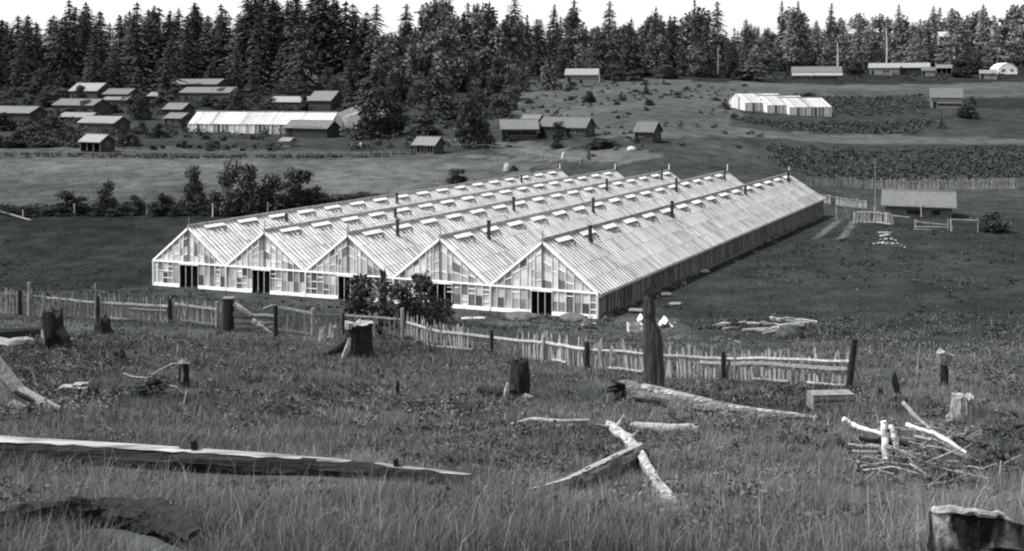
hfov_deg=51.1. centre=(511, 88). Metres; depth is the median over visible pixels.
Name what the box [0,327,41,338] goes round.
log
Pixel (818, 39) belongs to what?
fir tree
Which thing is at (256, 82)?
fir tree
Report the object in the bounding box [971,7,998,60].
broadleaf tree
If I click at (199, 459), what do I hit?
log
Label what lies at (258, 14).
fir tree
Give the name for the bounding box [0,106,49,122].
shed
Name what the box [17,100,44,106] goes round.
bush
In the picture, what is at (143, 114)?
bush
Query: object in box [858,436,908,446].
cleared pole
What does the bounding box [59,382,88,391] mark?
board
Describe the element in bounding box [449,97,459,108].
bush
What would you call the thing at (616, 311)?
wall weeds
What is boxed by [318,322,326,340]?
stump
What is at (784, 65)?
bush
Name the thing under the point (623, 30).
broadleaf tree
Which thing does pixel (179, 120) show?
cottage
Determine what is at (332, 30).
fir tree
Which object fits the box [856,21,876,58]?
fir tree
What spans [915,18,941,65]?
fir tree
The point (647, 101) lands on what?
bush
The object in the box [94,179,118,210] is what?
bush
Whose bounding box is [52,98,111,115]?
barn
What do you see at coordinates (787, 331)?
root mound
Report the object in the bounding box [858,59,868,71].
bush
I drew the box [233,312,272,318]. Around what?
gate rail
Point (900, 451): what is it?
branch
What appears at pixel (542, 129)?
door
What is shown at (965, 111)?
bush
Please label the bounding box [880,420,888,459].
cleared pole
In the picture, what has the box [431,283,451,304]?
door
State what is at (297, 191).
willow
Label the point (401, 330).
picket fence
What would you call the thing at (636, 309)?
board
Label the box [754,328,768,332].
driftwood
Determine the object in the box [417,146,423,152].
window
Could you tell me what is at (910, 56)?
fir tree
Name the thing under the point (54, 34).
fir tree
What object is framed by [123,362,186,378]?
branch
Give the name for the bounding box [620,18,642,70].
fir tree
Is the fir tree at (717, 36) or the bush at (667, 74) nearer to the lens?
the bush at (667, 74)
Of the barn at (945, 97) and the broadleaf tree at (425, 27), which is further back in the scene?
the broadleaf tree at (425, 27)
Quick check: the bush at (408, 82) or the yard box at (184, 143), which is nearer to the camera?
the yard box at (184, 143)
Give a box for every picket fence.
[0,282,222,327]
[273,305,583,367]
[584,336,857,387]
[806,175,1017,189]
[820,194,866,207]
[854,207,909,224]
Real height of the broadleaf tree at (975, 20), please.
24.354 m
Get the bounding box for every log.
[0,211,31,220]
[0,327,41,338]
[0,336,33,349]
[0,357,60,412]
[0,435,471,484]
[0,495,208,550]
[511,417,588,424]
[527,443,649,494]
[605,420,678,508]
[613,380,819,419]
[630,422,697,432]
[769,316,781,321]
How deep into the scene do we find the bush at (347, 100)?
266.10 m
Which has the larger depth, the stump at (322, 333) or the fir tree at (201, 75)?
the fir tree at (201, 75)
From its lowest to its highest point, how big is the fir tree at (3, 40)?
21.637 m
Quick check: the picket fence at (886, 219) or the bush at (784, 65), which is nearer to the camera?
the picket fence at (886, 219)
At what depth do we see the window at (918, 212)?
123.58 m
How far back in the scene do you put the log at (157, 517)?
9.68 m
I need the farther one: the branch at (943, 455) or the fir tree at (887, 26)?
the fir tree at (887, 26)
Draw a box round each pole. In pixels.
[233,301,251,316]
[250,318,270,332]
[263,304,274,309]
[842,417,880,435]
[848,443,879,448]
[852,450,876,453]
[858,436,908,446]
[875,178,875,221]
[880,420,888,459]
[888,425,898,447]
[901,401,968,454]
[905,422,966,452]
[914,435,967,458]
[926,445,958,455]
[948,433,965,437]
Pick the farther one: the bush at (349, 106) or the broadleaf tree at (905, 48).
the broadleaf tree at (905, 48)
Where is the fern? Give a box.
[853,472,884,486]
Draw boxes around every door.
[180,265,197,286]
[253,270,269,291]
[339,276,353,298]
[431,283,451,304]
[532,291,551,312]
[541,128,544,136]
[568,129,571,137]
[635,133,639,142]
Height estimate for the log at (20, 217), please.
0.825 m
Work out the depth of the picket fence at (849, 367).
46.18 m
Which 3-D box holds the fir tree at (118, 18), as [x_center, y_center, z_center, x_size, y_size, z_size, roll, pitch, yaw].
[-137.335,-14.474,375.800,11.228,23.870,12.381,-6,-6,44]
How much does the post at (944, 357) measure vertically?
1.800 m
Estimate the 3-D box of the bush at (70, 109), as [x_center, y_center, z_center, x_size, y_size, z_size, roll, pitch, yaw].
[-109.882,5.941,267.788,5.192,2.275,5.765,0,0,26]
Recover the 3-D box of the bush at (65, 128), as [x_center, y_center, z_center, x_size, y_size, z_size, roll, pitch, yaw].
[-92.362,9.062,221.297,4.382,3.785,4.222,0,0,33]
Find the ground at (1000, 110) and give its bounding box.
[0,36,1023,550]
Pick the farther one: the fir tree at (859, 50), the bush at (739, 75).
the fir tree at (859, 50)
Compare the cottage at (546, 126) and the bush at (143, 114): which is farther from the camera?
the bush at (143, 114)
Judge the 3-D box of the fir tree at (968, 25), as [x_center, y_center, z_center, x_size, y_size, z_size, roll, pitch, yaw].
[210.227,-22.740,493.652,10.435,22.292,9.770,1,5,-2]
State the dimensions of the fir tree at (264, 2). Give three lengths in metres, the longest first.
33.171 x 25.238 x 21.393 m
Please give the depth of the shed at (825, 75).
390.08 m
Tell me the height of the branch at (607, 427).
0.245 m
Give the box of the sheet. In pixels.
[659,315,673,326]
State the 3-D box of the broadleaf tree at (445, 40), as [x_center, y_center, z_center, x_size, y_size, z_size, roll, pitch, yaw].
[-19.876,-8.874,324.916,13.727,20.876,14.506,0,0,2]
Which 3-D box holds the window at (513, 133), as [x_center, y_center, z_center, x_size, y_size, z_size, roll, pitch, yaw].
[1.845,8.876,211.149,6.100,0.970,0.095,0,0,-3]
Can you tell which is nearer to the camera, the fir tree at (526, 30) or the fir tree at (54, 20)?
the fir tree at (526, 30)
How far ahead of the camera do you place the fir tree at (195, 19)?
367.57 m
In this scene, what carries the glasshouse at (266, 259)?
on the ground at (1000, 110)
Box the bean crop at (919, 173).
[765,142,1023,180]
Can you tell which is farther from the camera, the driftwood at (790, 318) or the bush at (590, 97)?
the bush at (590, 97)
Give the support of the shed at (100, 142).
on the ground at (1000, 110)
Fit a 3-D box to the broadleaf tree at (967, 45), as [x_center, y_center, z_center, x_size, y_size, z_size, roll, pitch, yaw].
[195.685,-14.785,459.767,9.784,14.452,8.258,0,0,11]
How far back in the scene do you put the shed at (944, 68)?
437.61 m
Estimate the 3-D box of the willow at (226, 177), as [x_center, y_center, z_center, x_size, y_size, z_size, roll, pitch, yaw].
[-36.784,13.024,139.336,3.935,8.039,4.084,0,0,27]
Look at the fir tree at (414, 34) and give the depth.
350.07 m
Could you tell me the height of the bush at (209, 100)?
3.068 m
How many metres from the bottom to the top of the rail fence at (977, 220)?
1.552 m
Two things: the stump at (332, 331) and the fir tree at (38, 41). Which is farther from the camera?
the fir tree at (38, 41)
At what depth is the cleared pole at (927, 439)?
22.75 m
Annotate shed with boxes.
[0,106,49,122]
[58,112,99,121]
[78,133,117,151]
[102,88,140,97]
[103,96,133,106]
[147,92,166,101]
[278,137,297,146]
[283,120,340,137]
[411,136,447,153]
[792,72,842,80]
[921,67,935,75]
[935,64,952,73]
[978,70,997,78]
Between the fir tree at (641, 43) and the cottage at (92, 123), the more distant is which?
the fir tree at (641, 43)
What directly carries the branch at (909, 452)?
on the brush heap at (960, 465)
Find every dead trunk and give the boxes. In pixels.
[837,43,838,65]
[886,28,887,62]
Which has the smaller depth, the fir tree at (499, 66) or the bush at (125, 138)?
the bush at (125, 138)
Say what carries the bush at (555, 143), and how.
on the ground at (1000, 110)
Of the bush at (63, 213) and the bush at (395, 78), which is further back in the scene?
the bush at (395, 78)
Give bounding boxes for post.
[222,296,234,330]
[936,347,952,385]
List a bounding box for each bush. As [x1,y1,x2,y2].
[0,94,12,101]
[0,99,17,105]
[0,112,17,130]
[0,133,7,146]
[1,206,17,215]
[2,132,29,147]
[7,87,23,96]
[7,136,33,145]
[14,129,27,135]
[15,119,34,129]
[15,205,37,215]
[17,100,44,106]
[19,95,41,102]
[23,125,41,142]
[24,209,40,215]
[27,85,40,92]
[29,135,58,146]
[33,124,51,135]
[35,96,53,106]
[35,120,50,130]
[35,126,44,131]
[35,130,52,139]
[36,207,56,215]
[39,92,61,99]
[40,85,51,95]
[41,86,63,94]
[41,113,65,127]
[49,190,76,214]
[52,207,72,215]
[53,123,75,139]
[54,88,69,97]
[63,107,78,112]
[64,195,93,214]
[65,208,85,215]
[73,84,87,97]
[78,99,90,111]
[86,205,107,215]
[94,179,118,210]
[103,208,121,215]
[111,102,123,112]
[115,132,142,145]
[115,204,132,215]
[118,94,135,104]
[126,373,181,397]
[127,194,145,214]
[128,206,143,215]
[134,99,151,119]
[135,120,148,133]
[144,208,160,215]
[145,193,174,212]
[151,123,166,137]
[151,204,169,215]
[152,90,167,104]
[161,95,179,106]
[164,204,185,215]
[168,87,178,98]
[181,207,198,214]
[197,205,211,214]
[199,96,219,105]
[206,191,224,215]
[214,96,231,108]
[223,208,246,214]
[224,104,238,110]
[226,93,248,110]
[229,87,243,102]
[241,86,261,95]
[243,207,266,213]
[251,95,262,103]
[261,82,274,87]
[263,97,277,108]
[284,89,295,95]
[288,81,311,95]
[295,89,303,95]
[297,94,308,110]
[300,86,311,95]
[304,196,319,206]
[305,185,329,202]
[318,197,334,204]
[323,77,343,93]
[328,195,345,202]
[332,97,361,111]
[334,270,379,321]
[342,82,351,96]
[343,193,356,200]
[344,58,367,77]
[344,102,355,108]
[352,72,372,88]
[352,79,376,102]
[353,191,370,199]
[364,268,412,329]
[369,56,390,78]
[369,86,391,107]
[378,62,392,85]
[384,85,403,104]
[384,281,425,324]
[386,70,406,101]
[389,107,410,121]
[405,79,411,92]
[406,80,428,102]
[406,270,448,322]
[408,71,425,97]
[408,116,443,134]
[420,106,431,117]
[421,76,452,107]
[424,296,455,321]
[427,61,454,86]
[429,94,458,118]
[436,102,448,118]
[443,79,456,95]
[443,168,468,182]
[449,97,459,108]
[451,61,469,86]
[454,99,480,117]
[464,59,481,89]
[466,75,476,91]
[467,98,487,110]
[471,79,486,95]
[477,66,490,84]
[481,89,492,104]
[485,96,514,115]
[486,75,498,92]
[487,94,503,108]
[493,71,525,89]
[500,70,520,95]
[500,85,521,99]
[504,87,517,108]
[523,98,534,102]
[551,121,564,139]
[551,138,563,148]
[581,137,619,148]
[583,90,595,102]
[602,64,624,79]
[610,70,624,80]
[624,66,643,76]
[624,70,644,80]
[638,68,655,75]
[644,99,654,104]
[653,64,674,77]
[661,65,672,78]
[669,69,679,77]
[672,91,682,94]
[676,62,688,75]
[695,61,708,76]
[730,68,753,79]
[740,63,758,78]
[749,54,764,64]
[758,65,768,74]
[759,56,775,72]
[774,62,790,70]
[803,92,816,96]
[841,58,852,72]
[846,60,864,74]
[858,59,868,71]
[949,58,976,76]
[954,103,980,117]
[963,54,972,67]
[966,56,984,73]
[967,96,976,106]
[975,210,1013,231]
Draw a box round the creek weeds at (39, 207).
[0,191,380,214]
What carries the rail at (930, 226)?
attached to the post
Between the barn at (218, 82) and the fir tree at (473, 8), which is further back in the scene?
the fir tree at (473, 8)
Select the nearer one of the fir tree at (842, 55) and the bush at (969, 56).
the bush at (969, 56)
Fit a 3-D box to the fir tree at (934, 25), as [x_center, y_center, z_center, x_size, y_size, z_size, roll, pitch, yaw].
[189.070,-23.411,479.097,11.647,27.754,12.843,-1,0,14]
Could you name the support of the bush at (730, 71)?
on the ground at (1000, 110)
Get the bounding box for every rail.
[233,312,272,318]
[234,318,272,324]
[236,325,272,329]
[915,226,946,227]
[916,222,948,224]
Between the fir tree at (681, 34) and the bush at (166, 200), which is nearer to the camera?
the bush at (166, 200)
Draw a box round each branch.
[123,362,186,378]
[166,384,183,393]
[596,423,610,429]
[615,415,624,426]
[626,429,639,439]
[692,366,701,382]
[857,460,887,468]
[860,461,914,467]
[862,466,913,471]
[874,427,913,429]
[883,446,949,462]
[885,444,928,465]
[914,423,956,433]
[926,448,961,461]
[930,438,979,462]
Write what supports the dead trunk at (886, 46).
on the ground at (1000, 110)
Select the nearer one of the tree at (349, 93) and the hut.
the hut
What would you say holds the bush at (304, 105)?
on the ground at (1000, 110)
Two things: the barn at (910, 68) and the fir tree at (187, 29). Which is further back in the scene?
the barn at (910, 68)
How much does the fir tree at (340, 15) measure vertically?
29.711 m
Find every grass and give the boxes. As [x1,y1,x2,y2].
[0,303,1023,389]
[0,324,1023,550]
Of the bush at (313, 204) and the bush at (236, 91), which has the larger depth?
the bush at (236, 91)
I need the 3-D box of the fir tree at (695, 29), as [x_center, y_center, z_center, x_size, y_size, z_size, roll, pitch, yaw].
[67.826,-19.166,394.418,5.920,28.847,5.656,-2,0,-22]
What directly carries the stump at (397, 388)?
on the ground at (1000, 110)
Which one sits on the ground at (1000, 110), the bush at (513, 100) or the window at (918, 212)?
the bush at (513, 100)
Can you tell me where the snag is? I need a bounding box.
[642,286,664,387]
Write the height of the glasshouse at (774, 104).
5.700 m
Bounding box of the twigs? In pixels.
[844,428,1020,488]
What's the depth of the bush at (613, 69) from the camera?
353.02 m
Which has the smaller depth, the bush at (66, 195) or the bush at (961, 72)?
the bush at (66, 195)
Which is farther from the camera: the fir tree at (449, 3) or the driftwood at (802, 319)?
the fir tree at (449, 3)
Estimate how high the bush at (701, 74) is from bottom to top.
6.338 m
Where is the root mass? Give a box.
[606,380,629,401]
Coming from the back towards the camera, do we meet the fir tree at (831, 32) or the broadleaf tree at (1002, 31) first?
the broadleaf tree at (1002, 31)
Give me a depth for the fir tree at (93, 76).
318.85 m
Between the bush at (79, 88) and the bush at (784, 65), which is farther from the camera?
the bush at (784, 65)
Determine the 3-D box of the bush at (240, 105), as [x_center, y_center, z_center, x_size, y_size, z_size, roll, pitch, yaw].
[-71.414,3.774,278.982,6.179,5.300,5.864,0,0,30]
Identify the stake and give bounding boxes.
[916,344,920,385]
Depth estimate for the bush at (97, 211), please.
140.88 m
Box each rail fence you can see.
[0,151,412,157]
[421,144,582,160]
[950,218,978,231]
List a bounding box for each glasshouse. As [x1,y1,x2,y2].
[152,168,568,290]
[188,111,343,133]
[225,169,624,296]
[304,168,679,301]
[338,105,395,129]
[392,164,742,310]
[489,170,825,318]
[727,93,778,111]
[757,95,800,113]
[780,97,831,116]
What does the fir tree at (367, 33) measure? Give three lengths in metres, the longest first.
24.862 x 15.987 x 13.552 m
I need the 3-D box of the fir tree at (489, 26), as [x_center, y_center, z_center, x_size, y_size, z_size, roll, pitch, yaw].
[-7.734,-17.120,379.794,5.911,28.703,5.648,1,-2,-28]
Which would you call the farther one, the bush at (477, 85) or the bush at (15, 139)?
the bush at (477, 85)
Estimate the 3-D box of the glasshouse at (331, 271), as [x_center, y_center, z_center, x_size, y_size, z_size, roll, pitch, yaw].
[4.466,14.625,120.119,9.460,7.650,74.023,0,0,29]
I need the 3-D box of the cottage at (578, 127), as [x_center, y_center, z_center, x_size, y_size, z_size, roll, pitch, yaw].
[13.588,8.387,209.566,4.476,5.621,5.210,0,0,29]
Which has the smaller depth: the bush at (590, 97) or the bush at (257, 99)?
the bush at (590, 97)
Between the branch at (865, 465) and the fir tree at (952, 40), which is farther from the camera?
the fir tree at (952, 40)
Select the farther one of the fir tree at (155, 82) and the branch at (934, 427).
the fir tree at (155, 82)
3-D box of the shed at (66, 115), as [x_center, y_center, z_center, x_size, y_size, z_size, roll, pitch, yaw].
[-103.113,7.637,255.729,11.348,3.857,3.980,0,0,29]
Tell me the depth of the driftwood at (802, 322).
68.86 m
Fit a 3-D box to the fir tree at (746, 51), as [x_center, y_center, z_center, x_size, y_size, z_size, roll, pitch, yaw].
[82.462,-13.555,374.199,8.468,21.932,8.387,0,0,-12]
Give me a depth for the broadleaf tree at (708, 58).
373.54 m
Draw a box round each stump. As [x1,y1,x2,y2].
[38,306,72,350]
[93,314,115,333]
[112,348,128,360]
[178,358,188,386]
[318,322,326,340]
[322,319,381,358]
[328,321,338,337]
[395,380,399,396]
[476,356,535,399]
[877,388,883,396]
[892,372,900,395]
[927,504,1023,550]
[945,392,975,420]
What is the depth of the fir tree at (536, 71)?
382.27 m
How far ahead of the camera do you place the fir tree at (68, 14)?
356.95 m
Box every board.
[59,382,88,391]
[461,316,484,318]
[628,308,642,311]
[660,293,671,295]
[669,302,682,304]
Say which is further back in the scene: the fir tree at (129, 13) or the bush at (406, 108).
the fir tree at (129, 13)
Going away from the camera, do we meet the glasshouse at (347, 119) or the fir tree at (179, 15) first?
the glasshouse at (347, 119)
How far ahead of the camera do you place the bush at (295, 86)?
310.89 m
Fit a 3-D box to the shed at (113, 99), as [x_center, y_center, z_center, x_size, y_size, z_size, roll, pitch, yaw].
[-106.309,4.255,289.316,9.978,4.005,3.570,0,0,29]
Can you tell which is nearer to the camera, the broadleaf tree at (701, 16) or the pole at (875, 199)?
the pole at (875, 199)
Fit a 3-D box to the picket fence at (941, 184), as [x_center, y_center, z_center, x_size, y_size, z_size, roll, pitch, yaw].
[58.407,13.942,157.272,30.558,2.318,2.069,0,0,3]
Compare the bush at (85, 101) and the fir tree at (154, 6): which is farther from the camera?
the fir tree at (154, 6)
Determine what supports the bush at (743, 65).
on the ground at (1000, 110)
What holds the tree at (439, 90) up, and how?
on the ground at (1000, 110)
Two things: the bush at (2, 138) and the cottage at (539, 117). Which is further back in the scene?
the cottage at (539, 117)
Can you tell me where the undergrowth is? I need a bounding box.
[0,60,1023,98]
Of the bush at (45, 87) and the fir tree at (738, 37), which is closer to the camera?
the bush at (45, 87)
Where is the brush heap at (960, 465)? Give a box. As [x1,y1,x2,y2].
[846,433,1003,489]
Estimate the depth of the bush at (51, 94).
304.72 m
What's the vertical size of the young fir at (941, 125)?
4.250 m
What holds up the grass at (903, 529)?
on the ground at (1000, 110)
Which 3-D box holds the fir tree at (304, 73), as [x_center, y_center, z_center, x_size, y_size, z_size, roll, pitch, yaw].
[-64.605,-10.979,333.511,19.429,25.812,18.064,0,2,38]
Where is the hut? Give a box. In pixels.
[881,189,956,218]
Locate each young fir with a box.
[33,92,41,106]
[516,59,532,91]
[535,50,563,90]
[586,141,591,160]
[935,113,947,128]
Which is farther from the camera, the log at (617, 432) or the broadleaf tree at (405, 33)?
the broadleaf tree at (405, 33)
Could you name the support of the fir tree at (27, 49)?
on the ground at (1000, 110)
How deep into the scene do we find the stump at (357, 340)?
52.01 m
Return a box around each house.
[68,83,111,98]
[307,91,344,111]
[846,29,857,42]
[936,31,948,45]
[990,63,1017,75]
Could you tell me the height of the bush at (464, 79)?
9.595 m
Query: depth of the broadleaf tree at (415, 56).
322.28 m
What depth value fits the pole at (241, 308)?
61.51 m
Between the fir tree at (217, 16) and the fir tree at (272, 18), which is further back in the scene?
the fir tree at (217, 16)
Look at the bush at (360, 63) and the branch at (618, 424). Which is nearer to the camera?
the branch at (618, 424)
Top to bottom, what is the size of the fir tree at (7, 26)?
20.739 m
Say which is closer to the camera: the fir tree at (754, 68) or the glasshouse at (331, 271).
the glasshouse at (331, 271)
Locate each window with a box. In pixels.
[88,123,106,124]
[291,126,311,128]
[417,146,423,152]
[427,146,432,153]
[506,131,536,135]
[575,129,580,133]
[914,210,922,214]
[932,211,939,214]
[937,103,955,105]
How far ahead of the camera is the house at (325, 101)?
269.46 m
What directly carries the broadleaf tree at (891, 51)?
on the ground at (1000, 110)
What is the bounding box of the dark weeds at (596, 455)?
[0,329,1023,517]
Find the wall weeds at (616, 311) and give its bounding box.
[480,273,700,329]
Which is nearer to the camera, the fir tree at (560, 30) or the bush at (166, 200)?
the bush at (166, 200)
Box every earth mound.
[503,311,538,320]
[558,313,587,322]
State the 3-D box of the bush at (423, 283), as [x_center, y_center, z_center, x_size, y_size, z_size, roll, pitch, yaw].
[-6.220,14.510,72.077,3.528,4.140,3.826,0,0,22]
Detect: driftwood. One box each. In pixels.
[722,321,745,324]
[742,327,768,331]
[744,322,759,324]
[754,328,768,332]
[762,330,775,334]
[777,323,803,326]
[779,317,794,319]
[785,319,809,322]
[793,321,809,323]
[794,318,816,322]
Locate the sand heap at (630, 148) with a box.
[627,146,635,150]
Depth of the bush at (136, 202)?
141.26 m
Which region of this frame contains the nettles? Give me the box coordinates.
[979,422,1023,470]
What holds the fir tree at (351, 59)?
on the ground at (1000, 110)
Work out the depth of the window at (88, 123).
236.11 m
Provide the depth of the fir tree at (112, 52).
331.44 m
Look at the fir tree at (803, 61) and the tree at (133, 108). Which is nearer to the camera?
the tree at (133, 108)
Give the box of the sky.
[0,0,1023,46]
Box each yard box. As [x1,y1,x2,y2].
[182,140,186,147]
[209,141,220,148]
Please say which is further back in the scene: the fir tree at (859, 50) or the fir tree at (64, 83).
the fir tree at (859, 50)
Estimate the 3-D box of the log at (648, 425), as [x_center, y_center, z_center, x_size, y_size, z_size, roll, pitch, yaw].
[4.585,10.396,32.796,2.514,0.649,0.577,0,0,42]
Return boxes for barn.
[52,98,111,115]
[166,78,231,89]
[178,87,245,100]
[307,76,343,84]
[564,68,600,82]
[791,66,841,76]
[868,63,899,74]
[900,62,929,74]
[929,87,963,107]
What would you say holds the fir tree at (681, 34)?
on the ground at (1000, 110)
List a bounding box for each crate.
[626,322,642,332]
[806,389,855,410]
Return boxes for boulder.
[503,163,510,170]
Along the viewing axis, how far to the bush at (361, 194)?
145.53 m
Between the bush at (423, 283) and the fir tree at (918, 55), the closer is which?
the bush at (423, 283)
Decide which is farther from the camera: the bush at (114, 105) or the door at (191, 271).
the bush at (114, 105)
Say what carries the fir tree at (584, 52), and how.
on the ground at (1000, 110)
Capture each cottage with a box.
[77,115,132,133]
[162,102,195,115]
[162,112,192,128]
[270,96,309,110]
[499,119,538,141]
[521,114,543,131]
[539,116,570,136]
[565,116,596,138]
[633,121,663,143]
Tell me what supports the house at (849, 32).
on the ground at (1000, 110)
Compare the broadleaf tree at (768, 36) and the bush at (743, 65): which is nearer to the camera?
the bush at (743, 65)
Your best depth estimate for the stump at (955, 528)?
6.28 m
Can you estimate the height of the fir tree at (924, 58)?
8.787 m
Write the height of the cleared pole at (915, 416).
0.882 m
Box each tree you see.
[0,20,16,69]
[0,28,21,80]
[0,39,9,81]
[0,67,9,84]
[1,53,36,88]
[3,15,49,81]
[3,22,22,69]
[10,15,29,73]
[11,21,58,83]
[26,66,54,90]
[29,25,55,80]
[36,65,55,85]
[39,18,78,79]
[40,15,59,54]
[40,19,54,68]
[41,21,79,79]
[47,7,81,56]
[48,19,80,72]
[50,68,73,88]
[52,0,86,77]
[73,10,97,79]
[74,2,96,67]
[77,36,107,82]
[79,6,105,53]
[79,59,94,82]
[80,11,112,73]
[94,11,112,59]
[95,63,124,86]
[102,23,113,63]
[102,52,129,87]
[103,16,130,74]
[104,41,128,86]
[108,14,124,68]
[117,12,152,86]
[118,2,154,72]
[118,10,132,59]
[122,17,139,65]
[124,92,153,117]
[128,67,151,92]
[138,6,169,80]
[138,9,150,26]
[140,10,165,76]
[140,11,149,53]
[142,5,162,76]
[143,72,162,84]
[144,63,174,83]
[147,40,187,90]
[152,17,197,78]
[155,10,174,58]
[164,15,205,78]
[167,8,185,78]
[174,40,201,78]
[180,4,217,75]
[187,2,205,74]
[192,16,221,78]
[199,10,238,72]
[199,17,218,77]
[202,61,220,78]
[211,4,233,74]
[214,64,233,80]
[218,7,279,83]
[221,6,275,80]
[223,43,246,86]
[226,77,242,87]
[227,0,284,77]
[230,15,241,53]
[233,0,284,58]
[234,0,259,49]
[240,24,278,85]
[243,71,270,94]
[261,0,290,80]
[263,0,284,76]
[263,0,290,46]
[264,48,293,87]
[266,0,316,80]
[272,2,318,72]
[273,78,293,91]
[277,0,291,42]
[279,12,326,90]
[282,9,319,72]
[282,74,302,89]
[299,0,333,74]
[300,0,347,73]
[305,1,338,72]
[308,1,346,74]
[318,1,367,76]
[318,67,340,84]
[328,0,352,68]
[331,1,357,50]
[339,62,359,89]
[340,45,363,83]
[342,3,362,45]
[342,89,359,97]
[346,97,398,137]
[348,11,375,71]
[351,21,362,50]
[354,17,373,76]
[356,3,386,75]
[365,64,389,89]
[369,33,388,73]
[370,32,408,76]
[377,98,408,133]
[386,56,405,81]
[386,69,409,89]
[391,4,420,61]
[397,21,412,56]
[399,42,428,83]
[402,28,423,67]
[414,0,458,31]
[415,46,431,74]
[417,0,463,71]
[417,3,452,55]
[417,62,431,80]
[428,25,468,90]
[445,0,457,33]
[451,87,494,147]
[455,12,472,64]
[456,13,489,75]
[459,49,482,79]
[461,3,475,40]
[461,7,484,52]
[468,2,498,74]
[470,3,477,38]
[474,15,499,75]
[481,0,496,70]
[481,53,509,82]
[485,72,500,86]
[487,14,531,78]
[498,0,532,62]
[504,63,521,80]
[513,48,531,70]
[523,15,533,64]
[523,19,547,70]
[526,43,552,74]
[528,20,556,76]
[544,4,559,63]
[547,22,565,65]
[551,17,568,64]
[551,40,574,76]
[556,0,581,63]
[562,13,584,51]
[570,26,595,67]
[575,48,588,67]
[582,49,594,67]
[583,28,608,71]
[588,26,599,49]
[594,23,626,59]
[595,1,626,72]
[604,44,622,71]
[612,23,625,63]
[618,22,637,60]
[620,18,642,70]
[623,30,646,62]
[632,53,651,72]
[636,22,648,52]
[637,27,645,64]
[639,7,660,67]
[639,13,675,61]
[642,36,651,54]
[647,32,672,71]
[654,15,666,52]
[664,16,679,66]
[669,16,689,65]
[675,18,687,64]
[676,48,689,70]
[677,7,716,65]
[680,10,705,63]
[686,48,705,76]
[688,0,701,60]
[696,18,720,71]
[702,51,717,76]
[708,2,731,68]
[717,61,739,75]
[720,36,731,66]
[720,37,740,74]
[723,33,731,68]
[730,28,740,67]
[733,31,740,59]
[736,19,759,69]
[736,23,762,64]
[740,49,770,80]
[750,27,766,53]
[757,28,776,64]
[772,6,809,61]
[772,48,784,64]
[774,9,787,43]
[776,0,784,35]
[780,12,797,63]
[782,32,804,65]
[792,7,812,56]
[801,47,809,65]
[806,21,822,64]
[808,22,822,62]
[815,37,836,65]
[818,17,845,64]
[825,2,837,63]
[831,17,852,64]
[832,20,850,65]
[845,13,871,62]
[848,13,868,49]
[848,17,861,49]
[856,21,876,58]
[865,16,883,48]
[865,36,884,62]
[873,14,891,46]
[880,33,904,62]
[881,16,892,51]
[881,18,895,49]
[891,50,907,70]
[892,4,906,42]
[892,15,909,49]
[898,22,924,62]
[906,33,919,62]
[910,18,933,63]
[913,49,922,62]
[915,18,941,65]
[916,51,927,62]
[921,13,949,52]
[924,5,947,63]
[933,7,945,53]
[933,52,948,64]
[937,8,965,69]
[940,11,963,55]
[943,17,976,65]
[946,16,979,58]
[957,37,976,58]
[963,16,972,40]
[964,11,989,38]
[965,19,976,41]
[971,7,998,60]
[972,3,990,64]
[982,42,994,69]
[988,16,1008,64]
[997,4,1022,54]
[998,26,1007,59]
[1003,27,1023,66]
[1004,14,1023,52]
[1007,2,1017,45]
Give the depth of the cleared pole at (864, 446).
22.74 m
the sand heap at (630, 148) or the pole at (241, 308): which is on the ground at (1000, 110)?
the sand heap at (630, 148)
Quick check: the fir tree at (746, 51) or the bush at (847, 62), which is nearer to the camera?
the fir tree at (746, 51)
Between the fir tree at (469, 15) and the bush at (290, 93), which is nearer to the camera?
the bush at (290, 93)
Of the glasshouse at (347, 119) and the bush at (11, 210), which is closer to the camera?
the bush at (11, 210)
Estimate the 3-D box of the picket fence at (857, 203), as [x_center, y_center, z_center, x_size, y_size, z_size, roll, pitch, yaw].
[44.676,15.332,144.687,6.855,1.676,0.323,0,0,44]
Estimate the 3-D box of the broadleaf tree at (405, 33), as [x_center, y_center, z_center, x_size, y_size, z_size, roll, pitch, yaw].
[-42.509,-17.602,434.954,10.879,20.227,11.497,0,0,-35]
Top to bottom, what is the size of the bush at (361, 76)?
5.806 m
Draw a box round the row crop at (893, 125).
[730,93,940,133]
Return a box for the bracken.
[0,317,1023,441]
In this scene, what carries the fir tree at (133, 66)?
on the ground at (1000, 110)
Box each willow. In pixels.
[180,165,208,212]
[214,158,243,215]
[233,163,266,214]
[256,172,293,211]
[282,167,317,208]
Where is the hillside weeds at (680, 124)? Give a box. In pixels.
[521,77,763,158]
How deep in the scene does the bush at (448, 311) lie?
75.27 m
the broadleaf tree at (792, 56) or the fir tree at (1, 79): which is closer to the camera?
the fir tree at (1, 79)
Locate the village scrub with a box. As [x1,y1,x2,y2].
[0,77,518,150]
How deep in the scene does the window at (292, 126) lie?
227.48 m
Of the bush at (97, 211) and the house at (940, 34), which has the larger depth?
the house at (940, 34)
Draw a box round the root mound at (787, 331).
[775,324,803,339]
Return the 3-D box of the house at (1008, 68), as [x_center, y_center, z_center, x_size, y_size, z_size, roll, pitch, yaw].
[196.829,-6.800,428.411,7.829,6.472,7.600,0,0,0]
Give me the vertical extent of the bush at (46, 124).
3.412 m

